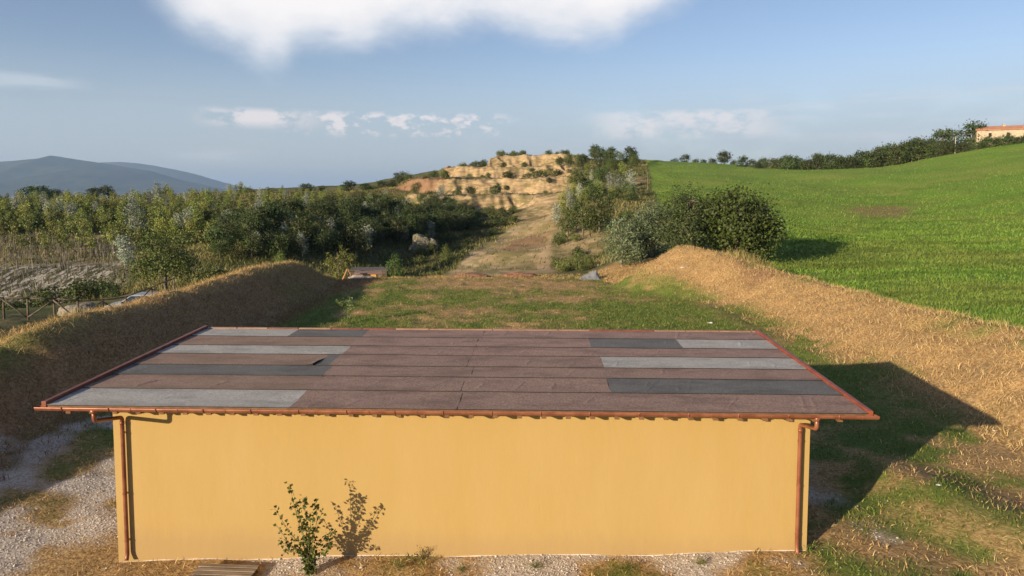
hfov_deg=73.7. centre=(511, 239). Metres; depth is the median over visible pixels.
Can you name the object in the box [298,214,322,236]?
woodland tree
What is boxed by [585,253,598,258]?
shrub
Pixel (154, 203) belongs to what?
young poplar
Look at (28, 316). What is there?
rail fence
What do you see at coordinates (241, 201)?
young poplar
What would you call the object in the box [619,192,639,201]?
shrub
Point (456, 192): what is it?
shrub
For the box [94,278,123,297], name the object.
shrub
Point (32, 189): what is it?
round tree
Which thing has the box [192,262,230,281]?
shrub
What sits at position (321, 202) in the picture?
woodland tree
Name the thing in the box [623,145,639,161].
round tree
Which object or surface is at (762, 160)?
round tree
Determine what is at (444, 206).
woodland tree
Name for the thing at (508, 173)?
shrub
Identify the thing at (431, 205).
round tree
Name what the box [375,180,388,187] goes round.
round tree
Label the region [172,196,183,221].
young poplar
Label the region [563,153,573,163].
woodland tree
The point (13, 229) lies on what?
sapling tree
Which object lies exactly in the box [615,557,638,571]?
weed clump
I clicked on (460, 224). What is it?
woodland tree
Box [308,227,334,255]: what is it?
woodland tree
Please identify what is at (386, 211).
woodland tree
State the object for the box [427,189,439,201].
woodland tree
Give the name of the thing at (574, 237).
shrub
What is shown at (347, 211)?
woodland tree
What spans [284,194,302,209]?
woodland tree
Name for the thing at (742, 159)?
round tree
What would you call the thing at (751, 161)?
round tree
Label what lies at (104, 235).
sapling tree
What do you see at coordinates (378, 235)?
woodland tree
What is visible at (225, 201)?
young poplar
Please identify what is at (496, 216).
shrub
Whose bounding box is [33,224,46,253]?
sapling tree
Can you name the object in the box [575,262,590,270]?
shrub
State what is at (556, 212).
silver poplar
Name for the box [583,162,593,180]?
young poplar
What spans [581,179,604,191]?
woodland tree
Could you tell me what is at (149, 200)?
silver poplar
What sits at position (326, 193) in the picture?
young poplar
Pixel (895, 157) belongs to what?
round tree
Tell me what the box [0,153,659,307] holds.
rough grass
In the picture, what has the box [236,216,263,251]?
woodland tree
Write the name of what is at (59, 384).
earth bank
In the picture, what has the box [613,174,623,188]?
silver poplar
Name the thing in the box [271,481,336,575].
poplar sapling
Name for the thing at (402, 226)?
woodland tree
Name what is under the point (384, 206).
woodland tree
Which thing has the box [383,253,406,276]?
leafy bush
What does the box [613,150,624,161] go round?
woodland tree
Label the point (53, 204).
young poplar
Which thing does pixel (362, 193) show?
woodland tree
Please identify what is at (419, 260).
shrub
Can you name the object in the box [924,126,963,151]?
round tree
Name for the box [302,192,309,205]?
silver poplar
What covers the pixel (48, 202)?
silver poplar
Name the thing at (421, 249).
shrub
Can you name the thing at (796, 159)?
round tree
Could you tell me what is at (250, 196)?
young poplar
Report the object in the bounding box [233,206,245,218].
woodland tree
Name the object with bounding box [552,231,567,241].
shrub
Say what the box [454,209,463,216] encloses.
woodland tree
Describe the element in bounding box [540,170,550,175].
shrub
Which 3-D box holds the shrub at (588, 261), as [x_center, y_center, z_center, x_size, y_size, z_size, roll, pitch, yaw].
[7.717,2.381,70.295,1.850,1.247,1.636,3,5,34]
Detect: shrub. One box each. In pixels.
[0,204,20,215]
[0,206,23,229]
[1,299,25,309]
[8,222,22,231]
[15,281,66,307]
[16,207,50,232]
[31,201,43,215]
[31,291,57,306]
[38,218,60,232]
[40,207,66,222]
[57,214,93,233]
[58,280,98,302]
[61,217,98,236]
[65,279,103,302]
[80,275,122,298]
[88,208,117,227]
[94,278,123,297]
[101,286,119,297]
[106,222,127,234]
[119,226,147,240]
[125,216,149,228]
[141,210,168,222]
[146,219,168,234]
[163,224,186,235]
[169,227,200,246]
[177,206,208,222]
[183,217,206,231]
[188,227,217,246]
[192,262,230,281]
[198,204,221,221]
[410,255,426,264]
[413,245,427,255]
[426,241,437,253]
[437,232,453,241]
[439,168,449,178]
[453,188,461,194]
[463,231,472,236]
[464,184,476,193]
[465,220,480,229]
[470,211,479,219]
[471,230,483,236]
[472,209,482,216]
[472,216,487,224]
[474,158,488,166]
[481,205,496,213]
[481,218,497,228]
[487,210,499,220]
[488,183,502,193]
[488,213,503,222]
[488,227,496,235]
[497,150,504,155]
[497,206,506,215]
[498,218,508,225]
[502,168,513,177]
[502,212,511,219]
[503,215,520,222]
[508,205,517,213]
[520,161,527,166]
[522,172,532,177]
[527,170,544,177]
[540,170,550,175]
[549,168,561,175]
[551,234,567,244]
[551,257,565,266]
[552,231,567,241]
[554,256,574,270]
[555,157,564,164]
[555,263,567,271]
[562,260,582,269]
[568,232,581,241]
[570,243,585,257]
[571,251,586,258]
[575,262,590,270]
[580,258,595,265]
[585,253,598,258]
[598,216,613,227]
[607,191,621,199]
[610,184,622,193]
[616,209,633,218]
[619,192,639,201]
[708,157,717,163]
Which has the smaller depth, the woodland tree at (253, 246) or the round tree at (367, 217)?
the woodland tree at (253, 246)
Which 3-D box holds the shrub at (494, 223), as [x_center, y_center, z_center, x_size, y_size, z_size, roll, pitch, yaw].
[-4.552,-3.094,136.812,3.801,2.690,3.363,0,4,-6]
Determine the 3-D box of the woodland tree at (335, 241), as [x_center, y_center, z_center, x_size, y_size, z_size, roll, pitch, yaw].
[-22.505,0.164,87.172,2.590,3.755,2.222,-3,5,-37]
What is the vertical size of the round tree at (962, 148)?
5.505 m
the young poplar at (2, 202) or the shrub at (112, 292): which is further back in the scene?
the young poplar at (2, 202)
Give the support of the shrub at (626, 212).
on the ground at (66, 559)
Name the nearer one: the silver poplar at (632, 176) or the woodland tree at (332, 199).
the woodland tree at (332, 199)
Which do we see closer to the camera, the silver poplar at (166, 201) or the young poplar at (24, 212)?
the young poplar at (24, 212)
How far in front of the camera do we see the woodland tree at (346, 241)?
91.38 m
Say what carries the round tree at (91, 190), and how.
on the ground at (66, 559)
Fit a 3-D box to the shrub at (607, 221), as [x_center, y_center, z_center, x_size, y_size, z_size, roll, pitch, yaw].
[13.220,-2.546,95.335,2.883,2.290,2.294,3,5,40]
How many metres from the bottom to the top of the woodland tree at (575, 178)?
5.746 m
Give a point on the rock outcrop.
(421, 240)
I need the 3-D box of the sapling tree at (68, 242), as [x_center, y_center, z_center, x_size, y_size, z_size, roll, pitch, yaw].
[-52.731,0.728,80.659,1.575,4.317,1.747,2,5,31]
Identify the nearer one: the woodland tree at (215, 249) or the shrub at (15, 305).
the shrub at (15, 305)
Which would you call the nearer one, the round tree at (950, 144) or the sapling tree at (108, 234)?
the sapling tree at (108, 234)
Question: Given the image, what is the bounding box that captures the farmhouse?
[972,123,1023,144]
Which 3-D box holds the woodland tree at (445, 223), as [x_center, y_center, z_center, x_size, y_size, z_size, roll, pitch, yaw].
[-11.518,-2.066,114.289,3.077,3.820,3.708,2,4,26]
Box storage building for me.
[34,325,879,561]
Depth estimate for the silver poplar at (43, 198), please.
139.89 m
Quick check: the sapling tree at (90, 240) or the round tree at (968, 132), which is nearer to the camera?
the sapling tree at (90, 240)
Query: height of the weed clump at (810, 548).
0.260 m
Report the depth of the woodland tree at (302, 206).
100.45 m
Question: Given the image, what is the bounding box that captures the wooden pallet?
[189,563,259,575]
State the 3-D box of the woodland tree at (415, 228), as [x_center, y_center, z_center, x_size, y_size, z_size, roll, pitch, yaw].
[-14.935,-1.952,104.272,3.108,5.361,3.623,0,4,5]
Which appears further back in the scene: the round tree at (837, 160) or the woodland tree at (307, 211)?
the round tree at (837, 160)
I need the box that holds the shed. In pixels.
[355,271,381,276]
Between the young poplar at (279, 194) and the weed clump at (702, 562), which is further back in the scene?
the young poplar at (279, 194)
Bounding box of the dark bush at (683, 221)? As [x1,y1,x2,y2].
[647,181,727,257]
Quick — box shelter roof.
[350,267,389,277]
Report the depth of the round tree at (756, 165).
245.67 m
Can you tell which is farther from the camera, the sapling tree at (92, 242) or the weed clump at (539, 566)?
the sapling tree at (92, 242)
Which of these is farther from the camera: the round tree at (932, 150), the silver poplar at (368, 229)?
the round tree at (932, 150)
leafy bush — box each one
[273,250,287,263]
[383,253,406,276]
[439,244,449,259]
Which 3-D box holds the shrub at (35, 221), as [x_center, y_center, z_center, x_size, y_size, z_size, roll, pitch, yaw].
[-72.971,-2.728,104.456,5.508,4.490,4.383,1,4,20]
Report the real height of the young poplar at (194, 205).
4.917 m
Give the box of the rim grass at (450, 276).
[372,268,638,278]
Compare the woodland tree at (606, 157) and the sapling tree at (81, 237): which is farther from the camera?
the woodland tree at (606, 157)
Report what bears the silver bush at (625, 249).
on the ground at (66, 559)
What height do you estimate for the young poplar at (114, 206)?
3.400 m
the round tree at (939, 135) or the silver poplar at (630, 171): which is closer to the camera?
the silver poplar at (630, 171)
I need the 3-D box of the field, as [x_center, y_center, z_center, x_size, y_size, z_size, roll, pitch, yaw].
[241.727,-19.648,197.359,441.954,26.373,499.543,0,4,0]
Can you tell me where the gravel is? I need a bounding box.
[0,360,947,575]
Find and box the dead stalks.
[0,228,150,302]
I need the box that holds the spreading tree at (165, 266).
[121,224,205,290]
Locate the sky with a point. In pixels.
(264, 94)
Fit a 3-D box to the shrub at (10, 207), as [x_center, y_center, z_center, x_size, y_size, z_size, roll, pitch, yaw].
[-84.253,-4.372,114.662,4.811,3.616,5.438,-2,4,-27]
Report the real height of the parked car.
1.460 m
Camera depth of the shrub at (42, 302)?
61.70 m
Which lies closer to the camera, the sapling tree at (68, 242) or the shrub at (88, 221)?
the sapling tree at (68, 242)
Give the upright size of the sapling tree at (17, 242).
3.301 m
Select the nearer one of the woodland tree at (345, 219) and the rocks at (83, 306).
the rocks at (83, 306)
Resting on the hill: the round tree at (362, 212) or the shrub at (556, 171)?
the shrub at (556, 171)
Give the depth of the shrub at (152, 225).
98.80 m
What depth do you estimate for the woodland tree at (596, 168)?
167.39 m
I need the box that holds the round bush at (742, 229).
[690,182,803,260]
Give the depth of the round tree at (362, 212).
106.77 m
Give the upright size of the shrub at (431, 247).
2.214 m
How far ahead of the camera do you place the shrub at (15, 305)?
60.49 m
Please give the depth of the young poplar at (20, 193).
139.39 m
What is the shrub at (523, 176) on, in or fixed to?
on the hill
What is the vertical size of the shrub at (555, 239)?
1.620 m
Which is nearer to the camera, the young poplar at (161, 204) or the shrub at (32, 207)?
the young poplar at (161, 204)
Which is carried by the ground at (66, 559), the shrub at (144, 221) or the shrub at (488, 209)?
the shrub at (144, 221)
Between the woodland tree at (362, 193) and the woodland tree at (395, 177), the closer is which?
the woodland tree at (362, 193)
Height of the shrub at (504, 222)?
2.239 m
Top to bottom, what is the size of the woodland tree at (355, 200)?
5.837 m
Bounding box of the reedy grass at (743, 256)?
[721,246,779,269]
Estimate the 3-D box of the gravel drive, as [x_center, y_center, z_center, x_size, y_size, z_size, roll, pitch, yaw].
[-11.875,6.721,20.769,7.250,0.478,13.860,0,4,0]
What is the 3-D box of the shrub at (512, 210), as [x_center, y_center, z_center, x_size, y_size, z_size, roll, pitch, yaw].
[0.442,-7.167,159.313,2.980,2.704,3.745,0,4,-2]
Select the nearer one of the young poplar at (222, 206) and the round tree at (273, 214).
the round tree at (273, 214)
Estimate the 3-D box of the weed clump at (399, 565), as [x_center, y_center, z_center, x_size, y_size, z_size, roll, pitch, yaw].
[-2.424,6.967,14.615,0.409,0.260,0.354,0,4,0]
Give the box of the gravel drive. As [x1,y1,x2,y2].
[0,416,116,575]
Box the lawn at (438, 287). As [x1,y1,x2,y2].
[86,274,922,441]
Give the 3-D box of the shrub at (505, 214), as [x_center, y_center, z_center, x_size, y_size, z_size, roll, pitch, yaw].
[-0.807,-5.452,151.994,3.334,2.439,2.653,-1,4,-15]
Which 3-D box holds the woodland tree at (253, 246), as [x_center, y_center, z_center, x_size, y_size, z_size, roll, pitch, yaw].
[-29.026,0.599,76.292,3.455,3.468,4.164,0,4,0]
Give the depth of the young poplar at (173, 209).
99.63 m
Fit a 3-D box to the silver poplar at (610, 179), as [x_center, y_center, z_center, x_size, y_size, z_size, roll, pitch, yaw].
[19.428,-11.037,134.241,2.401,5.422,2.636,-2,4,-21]
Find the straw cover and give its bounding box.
[0,244,1023,481]
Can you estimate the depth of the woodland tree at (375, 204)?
115.07 m
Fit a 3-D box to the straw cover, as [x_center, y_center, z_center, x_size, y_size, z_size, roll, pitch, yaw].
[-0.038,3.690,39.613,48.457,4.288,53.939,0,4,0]
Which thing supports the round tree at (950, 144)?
on the field
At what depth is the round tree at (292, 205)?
98.96 m
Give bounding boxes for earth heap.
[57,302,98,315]
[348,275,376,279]
[454,273,487,277]
[497,272,538,276]
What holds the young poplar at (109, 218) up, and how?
on the ground at (66, 559)
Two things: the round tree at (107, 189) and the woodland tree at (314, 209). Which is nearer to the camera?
the woodland tree at (314, 209)
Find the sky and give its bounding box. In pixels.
[0,0,1023,188]
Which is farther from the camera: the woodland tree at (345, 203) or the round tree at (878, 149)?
the round tree at (878, 149)
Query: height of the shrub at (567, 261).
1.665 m
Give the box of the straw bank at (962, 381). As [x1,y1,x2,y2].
[597,246,1023,440]
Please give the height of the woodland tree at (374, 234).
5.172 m
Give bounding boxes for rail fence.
[0,278,174,319]
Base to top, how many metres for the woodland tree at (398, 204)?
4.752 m
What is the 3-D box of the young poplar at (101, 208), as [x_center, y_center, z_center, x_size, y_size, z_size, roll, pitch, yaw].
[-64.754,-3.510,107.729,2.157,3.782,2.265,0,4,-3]
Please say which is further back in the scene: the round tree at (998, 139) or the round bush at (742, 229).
the round tree at (998, 139)
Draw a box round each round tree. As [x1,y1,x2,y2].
[17,184,60,199]
[44,189,63,200]
[83,186,107,197]
[100,184,115,198]
[202,224,240,256]
[226,216,245,243]
[256,200,288,234]
[273,206,298,228]
[278,196,302,214]
[297,183,315,191]
[315,209,332,228]
[341,180,357,191]
[341,221,371,258]
[353,203,371,217]
[356,215,384,237]
[366,205,384,220]
[374,193,396,210]
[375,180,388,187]
[382,218,402,240]
[392,210,415,238]
[395,205,417,215]
[415,212,430,230]
[420,211,447,234]
[424,201,439,209]
[446,211,458,231]
[457,214,469,231]
[575,153,588,168]
[588,143,599,159]
[592,150,604,163]
[602,149,616,160]
[605,147,615,156]
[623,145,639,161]
[679,154,690,161]
[715,149,732,163]
[736,154,749,166]
[746,158,755,166]
[753,161,761,168]
[758,157,771,168]
[761,157,778,168]
[770,158,788,168]
[778,153,797,169]
[788,156,802,169]
[795,158,805,169]
[799,157,816,169]
[805,155,823,169]
[808,151,823,159]
[813,157,832,169]
[819,151,839,169]
[829,153,842,169]
[834,154,856,168]
[843,155,863,168]
[846,149,872,167]
[861,150,877,167]
[864,151,887,167]
[871,145,884,153]
[878,152,892,166]
[880,142,897,163]
[886,140,909,165]
[895,138,924,162]
[908,137,930,160]
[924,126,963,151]
[924,142,940,158]
[930,142,950,156]
[938,139,958,154]
[953,119,988,143]
[957,142,969,152]
[966,141,985,150]
[981,135,999,147]
[993,137,1001,146]
[998,133,1014,145]
[1013,136,1023,143]
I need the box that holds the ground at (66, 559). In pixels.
[0,155,1023,575]
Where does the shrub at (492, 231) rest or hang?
on the ground at (66, 559)
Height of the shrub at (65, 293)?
3.172 m
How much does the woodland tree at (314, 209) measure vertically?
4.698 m
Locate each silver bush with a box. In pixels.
[597,214,649,266]
[624,196,679,255]
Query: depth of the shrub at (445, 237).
109.47 m
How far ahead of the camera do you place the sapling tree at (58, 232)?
83.60 m
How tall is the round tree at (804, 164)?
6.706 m
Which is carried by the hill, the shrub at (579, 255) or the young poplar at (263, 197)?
the shrub at (579, 255)
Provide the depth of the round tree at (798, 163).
236.78 m
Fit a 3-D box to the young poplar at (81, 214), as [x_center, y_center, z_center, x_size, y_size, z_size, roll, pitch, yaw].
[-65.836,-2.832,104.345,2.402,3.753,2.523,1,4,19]
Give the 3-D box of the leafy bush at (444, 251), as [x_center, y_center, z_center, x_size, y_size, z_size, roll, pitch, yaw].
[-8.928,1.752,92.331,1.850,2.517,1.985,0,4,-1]
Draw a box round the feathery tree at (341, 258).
[323,242,358,278]
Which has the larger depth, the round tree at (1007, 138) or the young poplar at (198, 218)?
the round tree at (1007, 138)
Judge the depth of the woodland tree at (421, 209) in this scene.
119.84 m
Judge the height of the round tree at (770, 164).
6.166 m
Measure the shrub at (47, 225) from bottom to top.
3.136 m
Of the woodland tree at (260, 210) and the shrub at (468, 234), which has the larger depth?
the shrub at (468, 234)
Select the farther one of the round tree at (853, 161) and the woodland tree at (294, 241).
the round tree at (853, 161)
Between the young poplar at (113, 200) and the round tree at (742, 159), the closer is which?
the young poplar at (113, 200)
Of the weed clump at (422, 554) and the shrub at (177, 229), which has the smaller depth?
the weed clump at (422, 554)
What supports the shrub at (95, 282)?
on the ground at (66, 559)
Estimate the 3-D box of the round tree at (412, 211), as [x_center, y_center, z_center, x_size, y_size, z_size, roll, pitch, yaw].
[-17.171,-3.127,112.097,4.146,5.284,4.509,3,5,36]
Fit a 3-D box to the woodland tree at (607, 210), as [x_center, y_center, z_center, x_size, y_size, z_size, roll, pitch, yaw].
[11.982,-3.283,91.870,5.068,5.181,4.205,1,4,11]
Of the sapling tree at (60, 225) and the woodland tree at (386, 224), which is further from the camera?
the woodland tree at (386, 224)
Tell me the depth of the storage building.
15.09 m
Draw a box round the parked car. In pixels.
[104,292,155,307]
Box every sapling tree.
[0,219,7,246]
[6,215,19,250]
[12,231,24,255]
[17,231,31,259]
[21,216,33,239]
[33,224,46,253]
[38,231,48,255]
[40,232,55,259]
[46,218,58,245]
[52,217,66,249]
[53,225,68,257]
[56,228,72,258]
[68,213,80,241]
[73,225,86,255]
[77,217,90,249]
[78,219,91,237]
[82,230,96,258]
[85,232,96,254]
[99,224,107,251]
[104,223,117,252]
[104,229,118,245]
[105,220,119,259]
[131,224,141,244]
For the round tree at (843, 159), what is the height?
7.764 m
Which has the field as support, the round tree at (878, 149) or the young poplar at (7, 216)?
the round tree at (878, 149)
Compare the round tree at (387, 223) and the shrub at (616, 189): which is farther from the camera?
the shrub at (616, 189)
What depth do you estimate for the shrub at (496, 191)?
181.84 m
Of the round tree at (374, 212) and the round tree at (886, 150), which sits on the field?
the round tree at (886, 150)
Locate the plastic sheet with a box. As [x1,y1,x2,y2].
[580,270,600,279]
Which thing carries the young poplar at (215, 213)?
on the ground at (66, 559)
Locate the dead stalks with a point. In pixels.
(64, 258)
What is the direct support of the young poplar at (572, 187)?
on the ground at (66, 559)
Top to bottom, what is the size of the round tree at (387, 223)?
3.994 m
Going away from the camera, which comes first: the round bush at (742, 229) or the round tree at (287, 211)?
the round bush at (742, 229)
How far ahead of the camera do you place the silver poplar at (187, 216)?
95.03 m
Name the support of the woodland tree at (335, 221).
on the ground at (66, 559)
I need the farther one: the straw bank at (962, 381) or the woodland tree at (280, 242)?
the woodland tree at (280, 242)
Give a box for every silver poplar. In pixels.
[10,194,21,210]
[37,193,47,202]
[42,199,56,217]
[56,197,63,213]
[61,201,76,219]
[92,200,100,213]
[110,234,136,270]
[121,199,150,241]
[125,191,137,205]
[144,191,156,207]
[151,182,167,205]
[161,195,169,207]
[171,213,181,227]
[180,206,196,227]
[248,196,262,213]
[256,187,264,202]
[279,221,288,235]
[296,231,309,257]
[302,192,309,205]
[326,217,336,235]
[358,222,375,247]
[402,225,409,239]
[426,220,435,236]
[439,185,444,195]
[550,201,562,223]
[565,191,574,208]
[575,183,584,196]
[604,171,615,190]
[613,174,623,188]
[622,167,637,187]
[627,173,637,191]
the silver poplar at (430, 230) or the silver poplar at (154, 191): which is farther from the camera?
the silver poplar at (154, 191)
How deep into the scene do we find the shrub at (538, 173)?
193.15 m
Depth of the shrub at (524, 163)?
215.26 m
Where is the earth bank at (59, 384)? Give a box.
[0,262,375,467]
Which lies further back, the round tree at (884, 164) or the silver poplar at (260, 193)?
the round tree at (884, 164)
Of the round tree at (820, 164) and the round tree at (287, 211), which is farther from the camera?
the round tree at (820, 164)
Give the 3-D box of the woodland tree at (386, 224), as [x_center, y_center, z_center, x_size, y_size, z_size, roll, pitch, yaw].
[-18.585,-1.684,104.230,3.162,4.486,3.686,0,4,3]
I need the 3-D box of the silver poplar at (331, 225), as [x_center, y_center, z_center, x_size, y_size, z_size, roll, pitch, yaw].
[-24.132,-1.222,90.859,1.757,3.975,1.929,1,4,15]
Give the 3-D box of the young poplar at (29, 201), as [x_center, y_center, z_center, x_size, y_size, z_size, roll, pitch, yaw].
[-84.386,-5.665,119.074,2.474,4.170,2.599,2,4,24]
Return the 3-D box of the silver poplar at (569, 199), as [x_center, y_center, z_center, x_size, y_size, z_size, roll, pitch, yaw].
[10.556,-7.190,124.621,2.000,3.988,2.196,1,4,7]
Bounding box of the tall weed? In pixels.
[342,297,353,322]
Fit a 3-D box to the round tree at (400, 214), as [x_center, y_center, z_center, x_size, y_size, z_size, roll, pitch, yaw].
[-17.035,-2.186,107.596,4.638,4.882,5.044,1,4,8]
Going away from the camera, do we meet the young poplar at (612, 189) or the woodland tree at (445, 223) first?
the woodland tree at (445, 223)
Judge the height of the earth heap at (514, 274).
0.537 m
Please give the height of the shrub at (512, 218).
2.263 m
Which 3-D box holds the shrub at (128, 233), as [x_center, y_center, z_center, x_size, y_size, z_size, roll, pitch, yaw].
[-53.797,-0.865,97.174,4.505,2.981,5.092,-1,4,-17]
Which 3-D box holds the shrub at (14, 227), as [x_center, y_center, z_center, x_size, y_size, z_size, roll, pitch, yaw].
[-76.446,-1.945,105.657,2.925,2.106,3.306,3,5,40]
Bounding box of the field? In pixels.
[646,143,1023,327]
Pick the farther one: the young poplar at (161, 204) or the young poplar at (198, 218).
the young poplar at (161, 204)
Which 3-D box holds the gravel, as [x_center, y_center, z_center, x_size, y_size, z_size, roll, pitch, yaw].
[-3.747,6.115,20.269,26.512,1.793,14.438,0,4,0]
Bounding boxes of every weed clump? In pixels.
[390,558,405,568]
[416,545,431,559]
[452,563,468,571]
[525,558,544,567]
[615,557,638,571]
[688,553,706,566]
[805,539,818,550]
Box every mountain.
[0,156,231,197]
[100,162,245,189]
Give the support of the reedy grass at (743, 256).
on the straw bank at (962, 381)
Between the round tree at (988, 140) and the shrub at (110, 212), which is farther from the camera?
the round tree at (988, 140)
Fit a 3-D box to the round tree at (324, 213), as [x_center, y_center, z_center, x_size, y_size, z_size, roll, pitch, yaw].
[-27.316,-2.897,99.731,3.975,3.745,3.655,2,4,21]
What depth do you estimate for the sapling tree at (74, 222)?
94.67 m
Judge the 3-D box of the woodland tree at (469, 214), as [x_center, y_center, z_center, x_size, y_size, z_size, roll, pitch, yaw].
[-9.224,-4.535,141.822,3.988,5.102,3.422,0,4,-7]
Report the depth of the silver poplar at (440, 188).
170.01 m
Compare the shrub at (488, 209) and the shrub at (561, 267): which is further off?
the shrub at (488, 209)
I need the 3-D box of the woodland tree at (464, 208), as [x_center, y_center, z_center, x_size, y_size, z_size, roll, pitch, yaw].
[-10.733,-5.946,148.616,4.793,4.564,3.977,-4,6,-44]
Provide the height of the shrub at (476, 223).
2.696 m
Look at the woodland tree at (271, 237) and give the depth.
79.82 m
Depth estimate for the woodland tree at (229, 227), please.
79.20 m
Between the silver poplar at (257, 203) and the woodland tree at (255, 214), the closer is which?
the woodland tree at (255, 214)
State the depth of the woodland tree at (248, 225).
81.97 m
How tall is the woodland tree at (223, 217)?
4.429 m
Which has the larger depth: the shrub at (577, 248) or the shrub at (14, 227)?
the shrub at (14, 227)
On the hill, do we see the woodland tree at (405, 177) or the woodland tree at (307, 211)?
the woodland tree at (405, 177)
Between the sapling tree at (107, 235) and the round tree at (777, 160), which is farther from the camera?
the round tree at (777, 160)
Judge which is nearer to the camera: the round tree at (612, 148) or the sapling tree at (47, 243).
the sapling tree at (47, 243)
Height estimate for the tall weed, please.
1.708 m
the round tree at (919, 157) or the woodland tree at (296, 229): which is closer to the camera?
the woodland tree at (296, 229)
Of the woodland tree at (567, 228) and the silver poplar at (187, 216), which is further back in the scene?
the woodland tree at (567, 228)
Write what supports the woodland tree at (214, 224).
on the ground at (66, 559)
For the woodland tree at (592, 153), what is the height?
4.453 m
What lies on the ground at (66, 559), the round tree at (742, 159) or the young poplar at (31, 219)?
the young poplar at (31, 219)
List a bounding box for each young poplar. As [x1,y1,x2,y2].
[0,199,10,215]
[4,192,10,203]
[4,210,12,228]
[13,190,25,206]
[14,200,32,214]
[16,204,31,229]
[23,195,34,209]
[25,213,39,228]
[32,190,40,203]
[32,205,42,221]
[40,201,55,227]
[50,201,59,209]
[61,194,70,211]
[71,195,82,211]
[74,192,85,208]
[74,209,86,219]
[79,193,95,214]
[92,214,102,229]
[96,206,106,222]
[97,213,107,230]
[105,213,113,226]
[108,192,121,209]
[108,201,117,213]
[113,212,127,228]
[114,204,128,222]
[129,206,144,227]
[140,192,151,206]
[140,204,147,213]
[147,207,156,228]
[149,197,158,209]
[152,206,163,230]
[155,215,171,236]
[157,197,165,211]
[160,186,168,202]
[166,217,180,240]
[167,200,179,223]
[168,192,175,204]
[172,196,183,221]
[182,217,196,240]
[189,195,202,219]
[190,188,198,204]
[192,208,205,229]
[204,195,216,203]
[211,203,220,221]
[212,188,218,199]
[216,192,223,205]
[218,199,230,214]
[223,196,230,207]
[224,190,230,202]
[237,181,242,194]
[237,199,245,209]
[245,186,254,202]
[260,191,270,207]
[277,189,282,199]
[310,189,315,201]
[321,189,328,199]
[335,190,342,199]
[557,190,569,207]
[569,182,576,194]
[574,190,586,204]
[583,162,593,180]
[593,180,603,198]
[607,185,614,197]
[616,161,626,174]
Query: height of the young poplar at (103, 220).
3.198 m
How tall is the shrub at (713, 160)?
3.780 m
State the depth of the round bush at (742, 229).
63.55 m
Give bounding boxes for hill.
[401,153,646,270]
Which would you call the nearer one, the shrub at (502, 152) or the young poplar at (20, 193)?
the young poplar at (20, 193)
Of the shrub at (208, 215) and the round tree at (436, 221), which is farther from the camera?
the round tree at (436, 221)
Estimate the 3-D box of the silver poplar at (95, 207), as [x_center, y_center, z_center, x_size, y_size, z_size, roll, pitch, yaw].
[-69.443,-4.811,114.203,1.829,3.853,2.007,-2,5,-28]
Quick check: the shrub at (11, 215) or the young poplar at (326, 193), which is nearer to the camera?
the shrub at (11, 215)
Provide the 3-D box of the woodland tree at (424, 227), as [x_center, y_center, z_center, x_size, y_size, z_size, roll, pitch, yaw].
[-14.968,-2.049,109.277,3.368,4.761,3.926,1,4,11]
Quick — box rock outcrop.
[408,233,437,252]
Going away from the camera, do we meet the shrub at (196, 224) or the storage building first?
the storage building
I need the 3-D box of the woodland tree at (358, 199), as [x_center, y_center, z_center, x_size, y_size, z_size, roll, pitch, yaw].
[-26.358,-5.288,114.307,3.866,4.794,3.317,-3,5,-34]
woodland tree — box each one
[203,218,228,241]
[208,238,231,259]
[215,210,235,226]
[217,222,239,248]
[226,211,242,228]
[228,206,244,218]
[230,227,243,242]
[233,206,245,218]
[235,206,262,232]
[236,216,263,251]
[236,231,265,257]
[239,204,270,227]
[239,217,262,239]
[250,215,277,245]
[262,228,282,254]
[264,232,292,259]
[270,228,285,247]
[281,211,312,242]
[281,217,295,235]
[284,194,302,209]
[284,232,307,258]
[290,209,313,223]
[293,200,305,215]
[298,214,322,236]
[303,205,315,219]
[303,225,329,249]
[306,201,328,227]
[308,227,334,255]
[312,195,333,213]
[312,219,334,244]
[317,192,338,207]
[322,212,344,233]
[329,227,345,252]
[331,211,341,222]
[332,194,357,218]
[336,212,357,235]
[340,206,360,223]
[341,194,360,210]
[344,223,358,244]
[348,196,365,206]
[350,187,365,204]
[357,216,380,245]
[362,195,374,206]
[365,198,384,214]
[370,225,385,247]
[374,197,389,208]
[379,204,394,220]
[381,215,399,238]
[384,179,396,186]
[386,213,411,243]
[390,198,408,213]
[392,173,403,182]
[394,170,412,180]
[396,211,410,240]
[397,195,406,201]
[404,212,423,239]
[410,181,421,192]
[413,203,428,215]
[413,213,428,231]
[415,192,427,201]
[422,196,436,205]
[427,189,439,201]
[429,209,443,219]
[435,216,451,237]
[438,203,451,211]
[438,209,460,230]
[445,197,456,203]
[452,218,462,230]
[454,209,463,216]
[455,202,469,212]
[464,206,476,220]
[558,215,579,236]
[559,197,598,235]
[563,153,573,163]
[566,166,584,187]
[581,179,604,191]
[582,182,602,203]
[583,196,619,231]
[590,149,598,158]
[591,169,603,181]
[592,167,605,177]
[601,166,611,175]
[602,155,611,162]
[605,158,617,170]
[612,169,630,187]
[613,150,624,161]
[619,180,637,194]
[625,150,638,160]
[629,155,639,163]
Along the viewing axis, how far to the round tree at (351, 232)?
87.53 m

